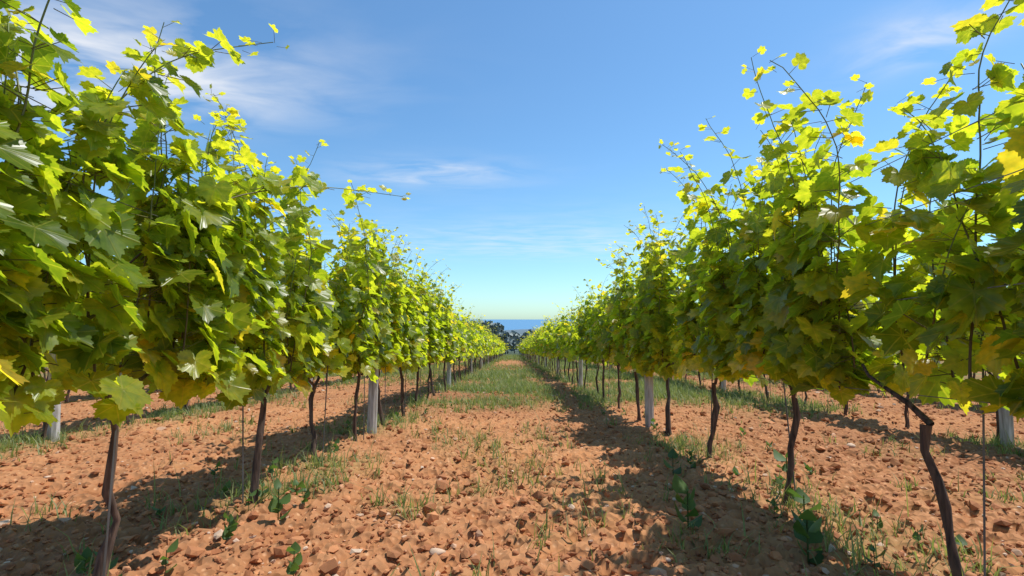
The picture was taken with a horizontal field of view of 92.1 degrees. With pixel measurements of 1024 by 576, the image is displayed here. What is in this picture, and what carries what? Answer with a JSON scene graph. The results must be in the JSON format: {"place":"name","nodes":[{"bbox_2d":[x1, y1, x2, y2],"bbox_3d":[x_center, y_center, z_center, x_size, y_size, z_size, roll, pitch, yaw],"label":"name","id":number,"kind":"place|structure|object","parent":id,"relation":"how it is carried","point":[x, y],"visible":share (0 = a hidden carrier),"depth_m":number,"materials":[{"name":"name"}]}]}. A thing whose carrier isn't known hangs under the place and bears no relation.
{"place":"outdoors","nodes":[
{"label":"outdoors","id":0,"kind":"place"},
{"bbox_2d":[0,329,1023,575],"bbox_3d":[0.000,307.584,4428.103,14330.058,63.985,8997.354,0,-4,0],"label":"ground","id":1,"kind":"structure","parent":0,"point":[756,565],"depth_m":3.25,"materials":[{"name":"soil"}]},
{"bbox_2d":[0,365,1020,575],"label":"stones","id":2,"kind":"object","parent":1,"relation":"on","point":[699,508],"visible":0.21,"depth_m":2.65,"materials":[{"name":"beige stone"}]},
{"bbox_2d":[0,0,1023,575],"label":"vine","id":3,"kind":"object","parent":1,"relation":"on","point":[106,234],"depth_m":2.12,"materials":[{"name":"green plant"}]},
{"bbox_2d":[0,365,1023,575],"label":"soil clods","id":4,"kind":"object","parent":1,"relation":"on","point":[330,567],"visible":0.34,"depth_m":2.75,"materials":[{"name":"soil"}]},
{"bbox_2d":[0,354,1023,575],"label":"grass and weeds","id":5,"kind":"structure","parent":1,"relation":"on","point":[807,529],"depth_m":3.92,"materials":[{"name":"green plant"}]},
{"bbox_2d":[0,82,1023,575],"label":"trellis","id":6,"kind":"object","parent":1,"relation":"on","point":[1006,420],"visible":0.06,"depth_m":4.57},
{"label":"tree trunks","id":7,"kind":"object","parent":1,"relation":"on","visible":0},
{"bbox_2d":[462,318,535,350],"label":"distant trees","id":8,"kind":"object","parent":7,"relation":"on","point":[511,338],"visible":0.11,"depth_m":97.61,"materials":[{"name":"green plant"}]},
{"bbox_2d":[0,0,1023,318],"label":"sky","id":9,"kind":"structure","parent":0,"point":[523,137],"materials":[{"name":"blue"}]},
{"bbox_2d":[452,319,575,329],"bbox_3d":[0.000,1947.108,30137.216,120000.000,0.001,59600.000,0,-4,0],"label":"sea","id":10,"kind":"structure","parent":0,"point":[512,324],"depth_m":7301.70,"materials":[{"name":"blue liquid"}]}
]}

